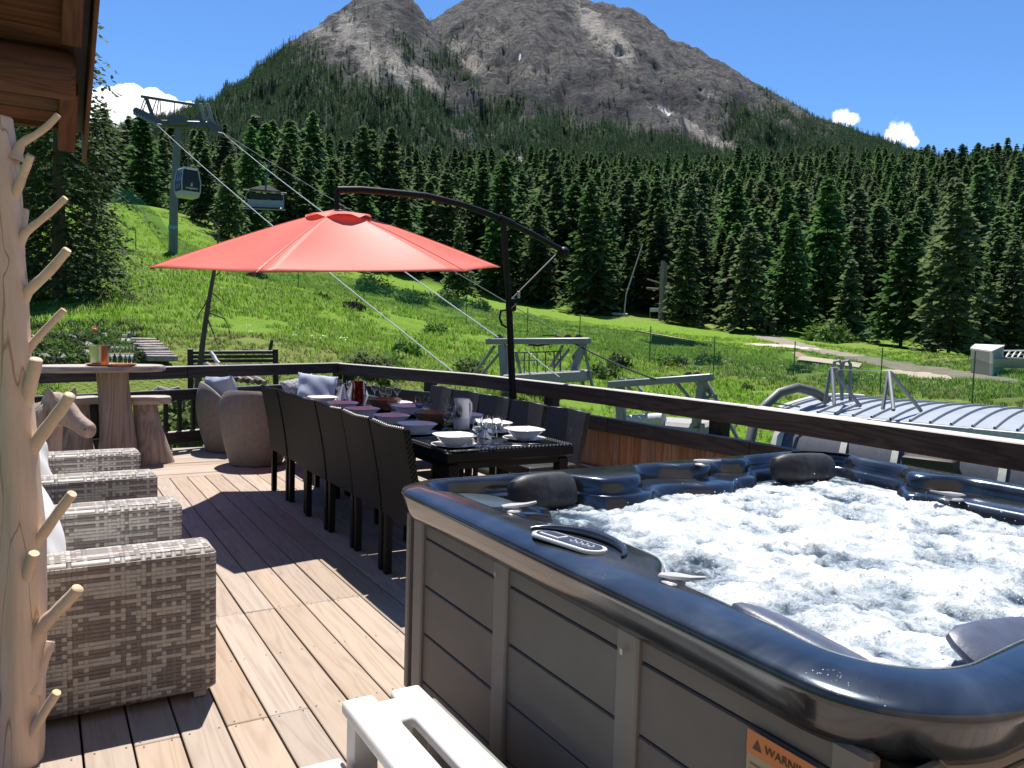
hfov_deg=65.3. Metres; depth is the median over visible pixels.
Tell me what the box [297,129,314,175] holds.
conifer
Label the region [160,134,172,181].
conifer
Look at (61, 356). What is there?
rock
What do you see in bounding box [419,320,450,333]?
shrub
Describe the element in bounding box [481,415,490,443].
wine glass
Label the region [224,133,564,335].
lift cable
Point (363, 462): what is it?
dining chair
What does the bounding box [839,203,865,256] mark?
conifer
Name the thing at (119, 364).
tray
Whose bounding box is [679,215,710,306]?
conifer
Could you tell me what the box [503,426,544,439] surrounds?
bowl
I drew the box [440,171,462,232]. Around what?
conifer
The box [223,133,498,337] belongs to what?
lift cable
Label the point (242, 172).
conifer
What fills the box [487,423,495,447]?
wine glass
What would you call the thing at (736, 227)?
conifer
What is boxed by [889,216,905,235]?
conifer
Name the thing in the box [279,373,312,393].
pillow
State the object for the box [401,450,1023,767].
hot tub
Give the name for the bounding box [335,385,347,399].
napkin
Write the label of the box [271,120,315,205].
conifer
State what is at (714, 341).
net fence
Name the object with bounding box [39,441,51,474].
pillow
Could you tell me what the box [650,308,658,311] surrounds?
notice board
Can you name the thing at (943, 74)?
sky
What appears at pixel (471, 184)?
conifer
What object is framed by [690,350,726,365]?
shrub
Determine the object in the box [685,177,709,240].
conifer
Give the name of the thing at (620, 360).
shrub
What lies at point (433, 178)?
conifer
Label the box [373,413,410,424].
bowl
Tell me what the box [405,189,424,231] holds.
conifer
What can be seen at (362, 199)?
conifer
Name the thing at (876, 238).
conifer
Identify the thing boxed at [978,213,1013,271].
conifer
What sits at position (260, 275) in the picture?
shrub
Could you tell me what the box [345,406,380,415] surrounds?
bowl
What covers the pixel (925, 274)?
conifer
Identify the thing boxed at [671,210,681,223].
conifer
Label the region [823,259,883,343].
conifer
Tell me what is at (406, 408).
bowl
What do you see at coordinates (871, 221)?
conifer
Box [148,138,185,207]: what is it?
conifer
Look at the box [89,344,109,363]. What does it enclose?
ice bucket
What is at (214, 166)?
conifer
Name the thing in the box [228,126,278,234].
conifer
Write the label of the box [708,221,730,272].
conifer
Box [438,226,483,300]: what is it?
conifer
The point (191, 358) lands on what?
bench
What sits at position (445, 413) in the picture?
wine glass
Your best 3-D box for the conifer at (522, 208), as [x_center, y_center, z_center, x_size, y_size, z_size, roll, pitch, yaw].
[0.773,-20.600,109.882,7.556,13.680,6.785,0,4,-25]
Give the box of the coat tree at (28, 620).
[0,113,83,767]
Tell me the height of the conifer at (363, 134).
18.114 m
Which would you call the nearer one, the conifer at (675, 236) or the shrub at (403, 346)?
the shrub at (403, 346)
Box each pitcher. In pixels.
[351,381,366,403]
[453,398,471,429]
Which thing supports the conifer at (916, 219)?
on the ground
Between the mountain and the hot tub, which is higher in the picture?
the mountain
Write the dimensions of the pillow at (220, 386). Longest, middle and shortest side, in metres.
0.500 x 0.470 x 0.187 m
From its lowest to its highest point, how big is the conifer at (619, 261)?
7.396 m
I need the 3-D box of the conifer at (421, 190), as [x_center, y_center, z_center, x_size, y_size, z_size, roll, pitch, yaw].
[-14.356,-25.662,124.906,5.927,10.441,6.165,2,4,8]
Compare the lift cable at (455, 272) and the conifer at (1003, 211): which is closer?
the lift cable at (455, 272)
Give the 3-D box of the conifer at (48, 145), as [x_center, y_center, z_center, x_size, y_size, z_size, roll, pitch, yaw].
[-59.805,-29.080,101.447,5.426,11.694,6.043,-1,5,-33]
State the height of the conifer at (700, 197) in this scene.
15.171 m
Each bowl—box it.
[308,395,337,403]
[327,401,358,408]
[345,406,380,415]
[368,397,401,410]
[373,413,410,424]
[387,400,412,409]
[391,404,423,413]
[397,421,436,433]
[413,410,451,425]
[432,431,476,445]
[450,412,482,422]
[491,419,512,431]
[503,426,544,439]
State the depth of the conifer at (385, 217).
101.99 m
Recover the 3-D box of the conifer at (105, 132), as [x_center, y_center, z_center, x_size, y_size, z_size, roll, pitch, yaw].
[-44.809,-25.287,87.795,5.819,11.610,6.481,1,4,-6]
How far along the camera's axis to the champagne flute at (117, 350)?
8.39 m
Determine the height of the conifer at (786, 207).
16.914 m
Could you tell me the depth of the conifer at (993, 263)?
88.44 m
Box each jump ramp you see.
[635,330,707,345]
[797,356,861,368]
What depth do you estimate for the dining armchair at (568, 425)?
7.09 m
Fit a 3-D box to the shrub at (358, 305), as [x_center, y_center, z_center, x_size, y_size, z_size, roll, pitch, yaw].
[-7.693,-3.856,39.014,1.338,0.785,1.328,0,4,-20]
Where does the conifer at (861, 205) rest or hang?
on the ground
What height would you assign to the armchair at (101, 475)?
0.758 m
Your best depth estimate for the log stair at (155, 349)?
13.31 m
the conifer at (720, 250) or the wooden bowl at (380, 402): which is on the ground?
the conifer at (720, 250)
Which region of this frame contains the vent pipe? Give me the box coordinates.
[745,383,830,440]
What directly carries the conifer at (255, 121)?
on the ground
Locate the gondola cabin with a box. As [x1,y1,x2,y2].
[174,148,200,199]
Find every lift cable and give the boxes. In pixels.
[156,124,452,371]
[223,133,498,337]
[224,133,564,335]
[525,349,559,377]
[575,344,655,379]
[837,369,886,371]
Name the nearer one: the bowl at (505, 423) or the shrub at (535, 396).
the bowl at (505, 423)
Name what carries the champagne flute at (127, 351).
on the tray
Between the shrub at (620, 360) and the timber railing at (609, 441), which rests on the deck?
the timber railing at (609, 441)
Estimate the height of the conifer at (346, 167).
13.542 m
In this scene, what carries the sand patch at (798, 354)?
on the ground
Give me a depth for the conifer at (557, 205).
106.75 m
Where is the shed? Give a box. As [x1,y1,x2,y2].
[970,344,1023,375]
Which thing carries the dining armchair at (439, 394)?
on the deck
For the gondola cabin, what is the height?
3.317 m
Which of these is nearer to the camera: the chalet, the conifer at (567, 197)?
the chalet
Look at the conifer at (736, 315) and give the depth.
83.45 m
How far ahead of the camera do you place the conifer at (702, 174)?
117.62 m
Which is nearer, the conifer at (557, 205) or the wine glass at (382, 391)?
the wine glass at (382, 391)
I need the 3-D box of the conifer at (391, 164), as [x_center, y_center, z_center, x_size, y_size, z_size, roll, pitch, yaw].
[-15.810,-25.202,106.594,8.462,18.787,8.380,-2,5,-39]
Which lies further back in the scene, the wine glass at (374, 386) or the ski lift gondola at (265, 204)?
the ski lift gondola at (265, 204)
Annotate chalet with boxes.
[0,0,99,163]
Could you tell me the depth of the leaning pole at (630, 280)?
92.39 m
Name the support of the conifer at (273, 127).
on the ground
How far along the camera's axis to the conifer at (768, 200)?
119.79 m
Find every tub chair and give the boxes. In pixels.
[196,381,225,452]
[219,390,283,466]
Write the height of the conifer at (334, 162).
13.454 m
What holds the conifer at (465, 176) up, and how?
on the ground
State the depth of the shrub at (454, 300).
68.56 m
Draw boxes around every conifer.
[34,127,52,185]
[69,140,91,201]
[79,103,131,202]
[97,115,120,193]
[108,106,169,208]
[109,125,136,202]
[116,115,133,165]
[143,136,157,190]
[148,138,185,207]
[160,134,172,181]
[161,147,201,214]
[163,128,173,154]
[164,134,183,172]
[181,147,223,224]
[186,129,197,155]
[188,139,197,165]
[189,130,216,202]
[197,158,218,199]
[204,154,252,238]
[209,149,219,188]
[211,124,240,194]
[215,159,233,204]
[215,181,232,220]
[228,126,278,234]
[235,155,249,195]
[239,114,262,156]
[239,118,279,225]
[261,161,294,226]
[263,120,279,183]
[268,127,315,209]
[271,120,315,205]
[287,146,324,221]
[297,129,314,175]
[300,110,328,204]
[308,169,323,206]
[312,158,351,208]
[339,152,355,210]
[341,125,383,219]
[350,168,387,272]
[357,126,391,223]
[370,127,416,230]
[380,201,394,224]
[387,177,421,233]
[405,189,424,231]
[415,180,442,241]
[416,188,424,227]
[422,176,442,229]
[425,169,468,275]
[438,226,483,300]
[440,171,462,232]
[449,209,474,277]
[454,170,483,276]
[458,189,475,239]
[459,166,513,280]
[459,171,471,200]
[471,157,533,299]
[480,185,513,248]
[482,192,514,276]
[499,154,526,269]
[508,187,531,278]
[511,204,562,308]
[512,208,563,296]
[515,168,534,221]
[516,203,535,273]
[531,148,566,243]
[534,186,549,211]
[541,170,575,286]
[547,177,586,295]
[550,257,572,297]
[551,179,619,315]
[555,185,578,261]
[565,204,621,304]
[577,178,592,209]
[603,201,629,287]
[611,249,629,301]
[612,178,642,277]
[614,230,655,311]
[617,194,629,241]
[622,190,650,239]
[623,177,652,269]
[630,232,646,279]
[632,200,680,313]
[633,181,676,305]
[644,217,708,321]
[647,202,677,291]
[658,223,708,326]
[670,177,710,293]
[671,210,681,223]
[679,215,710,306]
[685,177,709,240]
[686,189,714,272]
[686,211,717,312]
[690,164,716,241]
[704,227,726,298]
[705,236,747,325]
[706,223,749,320]
[707,179,753,295]
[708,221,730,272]
[709,165,745,265]
[709,224,781,335]
[738,198,760,237]
[743,197,766,250]
[756,214,824,333]
[758,245,780,307]
[762,190,781,233]
[763,188,778,221]
[764,219,781,289]
[765,181,807,269]
[769,213,814,327]
[770,194,797,242]
[786,178,861,325]
[790,188,805,226]
[794,182,814,245]
[803,212,818,251]
[803,232,823,304]
[809,250,844,319]
[810,208,849,295]
[819,213,884,335]
[822,191,842,231]
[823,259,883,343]
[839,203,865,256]
[845,186,874,266]
[852,234,868,307]
[855,219,888,295]
[856,202,904,319]
[858,216,934,347]
[869,198,890,228]
[871,223,908,310]
[873,207,892,262]
[882,222,928,320]
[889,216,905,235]
[902,216,926,276]
[904,218,958,343]
[905,196,937,249]
[906,182,1000,355]
[908,243,938,324]
[920,214,992,327]
[925,176,969,277]
[929,192,978,253]
[953,250,1005,344]
[964,158,1000,257]
[969,188,984,250]
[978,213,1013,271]
[979,234,1023,356]
[982,235,1019,324]
[983,205,1012,250]
[987,212,1016,267]
[993,220,1016,258]
[996,240,1023,323]
[999,290,1023,336]
[1005,223,1023,267]
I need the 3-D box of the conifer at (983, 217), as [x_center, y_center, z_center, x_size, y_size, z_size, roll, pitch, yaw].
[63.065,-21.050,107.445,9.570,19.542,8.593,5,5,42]
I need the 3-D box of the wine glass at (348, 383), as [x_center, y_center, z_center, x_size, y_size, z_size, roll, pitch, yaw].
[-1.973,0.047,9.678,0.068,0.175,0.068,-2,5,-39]
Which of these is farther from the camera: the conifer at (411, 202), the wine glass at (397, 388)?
the conifer at (411, 202)
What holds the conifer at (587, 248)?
on the ground
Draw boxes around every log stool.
[62,395,97,450]
[131,395,174,465]
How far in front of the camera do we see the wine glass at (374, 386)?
9.06 m
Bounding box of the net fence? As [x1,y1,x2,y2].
[106,203,975,401]
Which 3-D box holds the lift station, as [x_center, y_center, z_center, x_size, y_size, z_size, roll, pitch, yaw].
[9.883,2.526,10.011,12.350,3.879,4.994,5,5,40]
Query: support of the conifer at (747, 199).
on the ground
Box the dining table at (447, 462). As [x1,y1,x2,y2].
[284,395,572,495]
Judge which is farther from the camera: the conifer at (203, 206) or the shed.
the conifer at (203, 206)
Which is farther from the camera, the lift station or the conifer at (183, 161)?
the conifer at (183, 161)
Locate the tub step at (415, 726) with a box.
[302,685,506,767]
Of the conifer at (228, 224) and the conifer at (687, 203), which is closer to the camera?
the conifer at (228, 224)
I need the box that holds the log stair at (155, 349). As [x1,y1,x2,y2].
[130,338,177,360]
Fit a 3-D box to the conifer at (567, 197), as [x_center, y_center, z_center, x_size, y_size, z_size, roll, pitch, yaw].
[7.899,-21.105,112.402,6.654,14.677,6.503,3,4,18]
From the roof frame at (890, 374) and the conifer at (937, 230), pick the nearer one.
the roof frame at (890, 374)
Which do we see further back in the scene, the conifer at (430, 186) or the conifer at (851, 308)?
the conifer at (430, 186)
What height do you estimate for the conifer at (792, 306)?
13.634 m
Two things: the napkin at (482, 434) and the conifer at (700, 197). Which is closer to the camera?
the napkin at (482, 434)
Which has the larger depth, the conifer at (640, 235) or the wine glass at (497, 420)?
the conifer at (640, 235)
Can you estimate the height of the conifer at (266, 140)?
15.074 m
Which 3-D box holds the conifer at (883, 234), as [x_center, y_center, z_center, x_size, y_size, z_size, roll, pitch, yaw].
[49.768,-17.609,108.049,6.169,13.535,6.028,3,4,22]
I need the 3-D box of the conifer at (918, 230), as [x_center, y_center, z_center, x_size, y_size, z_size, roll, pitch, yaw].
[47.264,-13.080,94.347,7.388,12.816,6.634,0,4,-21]
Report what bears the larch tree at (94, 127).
on the ground
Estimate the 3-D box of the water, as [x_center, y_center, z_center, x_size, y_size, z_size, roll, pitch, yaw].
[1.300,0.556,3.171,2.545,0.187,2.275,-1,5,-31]
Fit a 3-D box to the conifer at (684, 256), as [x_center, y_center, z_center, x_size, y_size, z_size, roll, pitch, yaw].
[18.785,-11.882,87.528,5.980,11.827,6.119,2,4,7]
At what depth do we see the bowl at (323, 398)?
8.38 m
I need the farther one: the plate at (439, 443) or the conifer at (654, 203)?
the conifer at (654, 203)
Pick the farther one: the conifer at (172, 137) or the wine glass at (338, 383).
the conifer at (172, 137)
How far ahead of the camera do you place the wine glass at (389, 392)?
8.62 m
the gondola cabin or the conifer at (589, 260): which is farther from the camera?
the conifer at (589, 260)
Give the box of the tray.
[85,363,137,365]
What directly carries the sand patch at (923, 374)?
on the ground
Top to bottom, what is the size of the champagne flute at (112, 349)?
0.210 m
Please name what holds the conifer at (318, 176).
on the ground
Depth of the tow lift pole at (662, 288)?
89.73 m
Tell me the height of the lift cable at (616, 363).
0.824 m
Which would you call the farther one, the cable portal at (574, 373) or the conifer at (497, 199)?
the conifer at (497, 199)
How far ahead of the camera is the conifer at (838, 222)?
96.26 m
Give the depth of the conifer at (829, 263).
93.91 m
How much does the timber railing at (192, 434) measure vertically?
1.050 m
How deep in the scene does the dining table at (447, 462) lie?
5.89 m
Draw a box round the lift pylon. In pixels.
[133,95,222,253]
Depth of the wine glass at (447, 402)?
7.30 m
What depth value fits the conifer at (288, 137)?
96.74 m
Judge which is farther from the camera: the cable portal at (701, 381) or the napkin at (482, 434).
the cable portal at (701, 381)
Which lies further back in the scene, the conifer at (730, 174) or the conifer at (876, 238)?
the conifer at (730, 174)
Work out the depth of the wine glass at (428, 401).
7.42 m
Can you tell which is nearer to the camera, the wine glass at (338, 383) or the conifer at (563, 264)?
the wine glass at (338, 383)
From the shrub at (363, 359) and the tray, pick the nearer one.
the tray
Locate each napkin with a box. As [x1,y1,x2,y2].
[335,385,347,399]
[347,384,351,396]
[479,429,494,438]
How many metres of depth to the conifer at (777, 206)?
109.64 m
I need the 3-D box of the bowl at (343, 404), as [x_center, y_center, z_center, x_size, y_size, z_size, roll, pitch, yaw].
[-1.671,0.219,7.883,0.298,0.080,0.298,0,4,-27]
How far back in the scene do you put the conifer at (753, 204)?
109.52 m
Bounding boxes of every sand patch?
[748,343,817,348]
[791,352,805,357]
[882,369,966,379]
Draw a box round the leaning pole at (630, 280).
[624,244,642,312]
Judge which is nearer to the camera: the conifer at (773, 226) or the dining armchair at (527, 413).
the dining armchair at (527, 413)
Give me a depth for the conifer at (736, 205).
103.08 m
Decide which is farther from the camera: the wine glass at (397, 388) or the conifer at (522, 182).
the conifer at (522, 182)
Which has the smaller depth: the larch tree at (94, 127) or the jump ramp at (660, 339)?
the larch tree at (94, 127)
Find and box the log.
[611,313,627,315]
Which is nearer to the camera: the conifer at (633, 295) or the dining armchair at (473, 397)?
the dining armchair at (473, 397)
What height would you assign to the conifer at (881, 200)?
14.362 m
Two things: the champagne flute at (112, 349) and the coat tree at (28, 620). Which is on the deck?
the coat tree at (28, 620)
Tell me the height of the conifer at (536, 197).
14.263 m
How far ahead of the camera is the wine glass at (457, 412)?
6.64 m
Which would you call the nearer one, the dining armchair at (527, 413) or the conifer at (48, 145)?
the dining armchair at (527, 413)
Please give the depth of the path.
55.77 m
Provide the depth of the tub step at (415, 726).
2.50 m
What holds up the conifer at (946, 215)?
on the ground
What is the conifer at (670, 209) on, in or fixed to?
on the ground
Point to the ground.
(643, 319)
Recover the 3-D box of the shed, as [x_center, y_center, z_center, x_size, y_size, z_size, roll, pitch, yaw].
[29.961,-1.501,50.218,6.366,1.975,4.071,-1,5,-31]
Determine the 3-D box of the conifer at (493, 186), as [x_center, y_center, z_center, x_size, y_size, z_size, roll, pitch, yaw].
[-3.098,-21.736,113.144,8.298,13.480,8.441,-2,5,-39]
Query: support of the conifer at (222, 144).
on the ground
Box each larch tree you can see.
[14,23,160,306]
[15,125,105,292]
[66,118,134,277]
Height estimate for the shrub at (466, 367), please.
0.812 m
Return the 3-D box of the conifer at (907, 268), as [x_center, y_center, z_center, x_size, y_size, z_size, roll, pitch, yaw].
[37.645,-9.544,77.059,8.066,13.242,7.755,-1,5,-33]
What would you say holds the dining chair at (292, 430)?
on the deck
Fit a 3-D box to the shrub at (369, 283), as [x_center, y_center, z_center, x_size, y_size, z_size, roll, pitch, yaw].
[-11.486,-8.107,64.702,3.740,2.130,4.560,5,5,39]
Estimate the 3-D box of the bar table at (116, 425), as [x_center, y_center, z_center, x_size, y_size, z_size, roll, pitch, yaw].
[-4.320,0.351,8.379,1.290,1.095,0.533,-2,5,-41]
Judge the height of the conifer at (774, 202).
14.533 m
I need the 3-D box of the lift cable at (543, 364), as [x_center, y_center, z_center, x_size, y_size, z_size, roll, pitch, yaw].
[0.769,-0.570,20.991,0.028,0.654,2.213,0,4,-23]
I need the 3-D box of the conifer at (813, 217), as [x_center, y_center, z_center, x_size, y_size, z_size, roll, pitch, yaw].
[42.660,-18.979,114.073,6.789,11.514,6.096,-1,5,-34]
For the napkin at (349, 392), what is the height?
0.160 m
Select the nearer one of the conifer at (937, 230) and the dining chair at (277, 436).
the dining chair at (277, 436)
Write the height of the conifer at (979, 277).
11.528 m
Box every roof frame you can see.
[823,359,861,406]
[881,370,922,411]
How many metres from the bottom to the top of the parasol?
2.901 m
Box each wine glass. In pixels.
[336,379,341,388]
[346,381,351,387]
[371,382,377,396]
[379,386,386,396]
[386,388,391,396]
[394,384,400,394]
[415,396,423,419]
[424,395,432,408]
[441,408,448,429]
[444,398,451,409]
[453,405,461,430]
[472,418,482,446]
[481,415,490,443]
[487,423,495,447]
[492,416,501,443]
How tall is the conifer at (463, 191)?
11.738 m
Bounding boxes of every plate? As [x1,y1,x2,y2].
[410,430,437,434]
[431,441,476,447]
[503,435,544,440]
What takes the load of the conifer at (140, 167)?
on the ground
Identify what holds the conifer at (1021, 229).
on the ground
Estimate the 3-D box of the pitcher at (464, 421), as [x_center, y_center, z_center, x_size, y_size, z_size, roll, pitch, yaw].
[-0.422,0.247,6.761,0.139,0.268,0.192,2,4,9]
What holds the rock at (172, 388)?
on the ground
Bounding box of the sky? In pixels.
[90,0,1023,155]
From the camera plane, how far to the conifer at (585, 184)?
123.16 m
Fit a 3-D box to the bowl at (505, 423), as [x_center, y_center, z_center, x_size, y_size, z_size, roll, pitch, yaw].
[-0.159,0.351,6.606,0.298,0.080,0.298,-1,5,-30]
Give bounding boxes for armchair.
[41,448,157,504]
[46,496,215,719]
[415,389,481,477]
[429,385,452,410]
[459,394,513,476]
[464,400,547,476]
[498,406,590,473]
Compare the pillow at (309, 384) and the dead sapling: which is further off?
the dead sapling
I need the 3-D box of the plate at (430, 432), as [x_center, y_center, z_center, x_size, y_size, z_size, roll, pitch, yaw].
[-0.757,0.389,6.369,0.336,0.021,0.336,-1,5,-31]
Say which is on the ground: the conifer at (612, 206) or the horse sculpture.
the conifer at (612, 206)
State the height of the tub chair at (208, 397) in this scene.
0.834 m
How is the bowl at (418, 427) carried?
on the plate at (430, 432)
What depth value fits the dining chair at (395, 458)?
4.88 m
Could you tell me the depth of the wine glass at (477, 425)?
5.77 m
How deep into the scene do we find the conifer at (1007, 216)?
102.87 m
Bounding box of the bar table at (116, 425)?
[41,364,165,449]
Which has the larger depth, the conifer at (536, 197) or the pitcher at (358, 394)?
the conifer at (536, 197)
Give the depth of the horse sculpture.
7.18 m
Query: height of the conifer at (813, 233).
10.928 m
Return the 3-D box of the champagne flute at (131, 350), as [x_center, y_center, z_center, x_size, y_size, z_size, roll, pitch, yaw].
[-4.010,-0.309,8.426,0.060,0.210,0.059,-1,5,-31]
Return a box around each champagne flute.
[109,344,114,363]
[115,344,119,363]
[120,345,125,363]
[124,344,128,363]
[129,345,134,363]
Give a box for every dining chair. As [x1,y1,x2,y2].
[260,384,319,500]
[277,389,339,513]
[293,395,378,529]
[315,401,406,547]
[341,409,383,569]
[369,418,418,574]
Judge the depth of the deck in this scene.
4.07 m
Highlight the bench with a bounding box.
[187,340,278,388]
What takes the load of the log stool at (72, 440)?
on the deck
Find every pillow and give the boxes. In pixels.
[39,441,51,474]
[42,486,65,552]
[205,375,237,395]
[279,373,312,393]
[297,372,337,395]
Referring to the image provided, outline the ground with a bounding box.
[27,197,1023,447]
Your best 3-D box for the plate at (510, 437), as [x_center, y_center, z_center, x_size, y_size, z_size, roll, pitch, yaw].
[0.093,0.424,6.216,0.336,0.021,0.336,-1,5,-31]
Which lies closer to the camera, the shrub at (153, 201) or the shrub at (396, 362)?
the shrub at (396, 362)
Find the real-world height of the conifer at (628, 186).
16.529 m
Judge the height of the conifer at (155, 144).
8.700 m
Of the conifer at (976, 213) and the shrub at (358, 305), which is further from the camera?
the conifer at (976, 213)
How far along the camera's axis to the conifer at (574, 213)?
103.80 m
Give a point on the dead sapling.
(200, 361)
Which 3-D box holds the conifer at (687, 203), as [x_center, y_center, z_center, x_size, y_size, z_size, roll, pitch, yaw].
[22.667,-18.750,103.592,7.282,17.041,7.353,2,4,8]
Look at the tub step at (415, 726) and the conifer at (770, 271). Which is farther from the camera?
the conifer at (770, 271)
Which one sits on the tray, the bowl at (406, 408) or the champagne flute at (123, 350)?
the champagne flute at (123, 350)
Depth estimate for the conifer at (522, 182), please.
120.15 m
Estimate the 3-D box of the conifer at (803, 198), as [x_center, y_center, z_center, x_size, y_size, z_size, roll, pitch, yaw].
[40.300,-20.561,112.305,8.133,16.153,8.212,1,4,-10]
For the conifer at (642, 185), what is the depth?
107.67 m
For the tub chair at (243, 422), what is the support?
on the deck
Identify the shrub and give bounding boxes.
[132,192,166,208]
[158,400,198,431]
[246,272,267,279]
[315,291,333,299]
[341,348,396,378]
[342,298,365,310]
[352,272,398,294]
[370,350,410,367]
[391,338,424,356]
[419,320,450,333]
[428,288,467,307]
[449,354,488,374]
[467,298,493,309]
[524,394,561,400]
[606,352,637,368]
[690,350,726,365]
[785,361,815,372]
[799,318,859,343]
[835,371,860,384]
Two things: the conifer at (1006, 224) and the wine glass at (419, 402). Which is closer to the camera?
the wine glass at (419, 402)
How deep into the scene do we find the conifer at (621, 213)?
113.61 m
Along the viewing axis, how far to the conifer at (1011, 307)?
81.45 m
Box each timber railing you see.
[34,362,342,449]
[336,363,1023,471]
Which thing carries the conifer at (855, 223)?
on the ground
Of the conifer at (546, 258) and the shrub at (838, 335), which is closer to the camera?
the shrub at (838, 335)
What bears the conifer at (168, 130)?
on the ground
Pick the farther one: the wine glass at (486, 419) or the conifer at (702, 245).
the conifer at (702, 245)
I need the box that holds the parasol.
[147,186,569,474]
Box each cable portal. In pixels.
[473,334,593,396]
[607,372,739,438]
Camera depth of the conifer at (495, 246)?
98.20 m
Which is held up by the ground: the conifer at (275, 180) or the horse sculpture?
the conifer at (275, 180)
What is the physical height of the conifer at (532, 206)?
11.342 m
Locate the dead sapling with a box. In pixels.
[186,216,230,447]
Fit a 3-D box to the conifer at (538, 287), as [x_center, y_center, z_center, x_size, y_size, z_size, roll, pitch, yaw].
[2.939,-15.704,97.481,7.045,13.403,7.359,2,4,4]
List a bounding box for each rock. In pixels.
[54,352,66,361]
[153,386,185,419]
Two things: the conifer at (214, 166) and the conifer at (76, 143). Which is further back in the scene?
the conifer at (214, 166)
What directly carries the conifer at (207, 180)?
on the ground
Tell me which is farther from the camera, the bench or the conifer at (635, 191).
the conifer at (635, 191)
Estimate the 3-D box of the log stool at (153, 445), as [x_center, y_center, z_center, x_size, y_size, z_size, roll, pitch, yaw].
[-4.035,0.504,8.883,0.518,0.737,0.454,-1,5,-31]
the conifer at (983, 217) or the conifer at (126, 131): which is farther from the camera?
the conifer at (983, 217)
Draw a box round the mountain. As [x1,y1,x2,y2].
[118,0,939,167]
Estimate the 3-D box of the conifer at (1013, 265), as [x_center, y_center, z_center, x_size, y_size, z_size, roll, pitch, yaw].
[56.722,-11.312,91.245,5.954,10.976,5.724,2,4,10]
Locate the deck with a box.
[32,445,486,767]
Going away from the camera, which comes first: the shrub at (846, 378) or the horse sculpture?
the horse sculpture
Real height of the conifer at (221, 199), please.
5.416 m
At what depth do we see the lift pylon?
58.76 m
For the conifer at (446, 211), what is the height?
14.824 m
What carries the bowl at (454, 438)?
on the plate at (439, 443)
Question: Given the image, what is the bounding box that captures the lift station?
[771,393,1023,484]
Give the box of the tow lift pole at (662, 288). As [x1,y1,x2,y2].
[646,261,695,320]
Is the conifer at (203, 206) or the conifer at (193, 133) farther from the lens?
the conifer at (193, 133)
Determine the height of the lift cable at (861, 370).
0.036 m
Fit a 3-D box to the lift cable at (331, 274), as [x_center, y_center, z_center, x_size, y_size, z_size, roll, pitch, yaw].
[-14.259,-10.112,39.631,0.036,16.195,47.343,-1,5,-33]
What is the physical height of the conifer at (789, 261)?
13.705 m
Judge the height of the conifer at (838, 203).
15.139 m
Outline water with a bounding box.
[547,473,1023,667]
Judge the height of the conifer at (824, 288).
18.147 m
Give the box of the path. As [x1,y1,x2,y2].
[754,335,1019,382]
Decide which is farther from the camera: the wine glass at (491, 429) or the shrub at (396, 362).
the shrub at (396, 362)
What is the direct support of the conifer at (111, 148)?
on the ground
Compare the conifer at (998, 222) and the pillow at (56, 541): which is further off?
the conifer at (998, 222)
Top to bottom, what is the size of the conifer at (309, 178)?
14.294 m
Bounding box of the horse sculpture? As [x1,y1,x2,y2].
[35,387,95,451]
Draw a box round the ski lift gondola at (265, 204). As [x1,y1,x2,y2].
[242,162,286,210]
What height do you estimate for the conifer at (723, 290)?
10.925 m
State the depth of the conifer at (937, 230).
86.95 m
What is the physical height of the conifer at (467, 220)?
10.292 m
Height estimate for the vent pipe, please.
4.185 m
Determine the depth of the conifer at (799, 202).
117.93 m
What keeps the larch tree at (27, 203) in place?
on the ground
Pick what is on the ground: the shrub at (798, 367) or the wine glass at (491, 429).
the shrub at (798, 367)

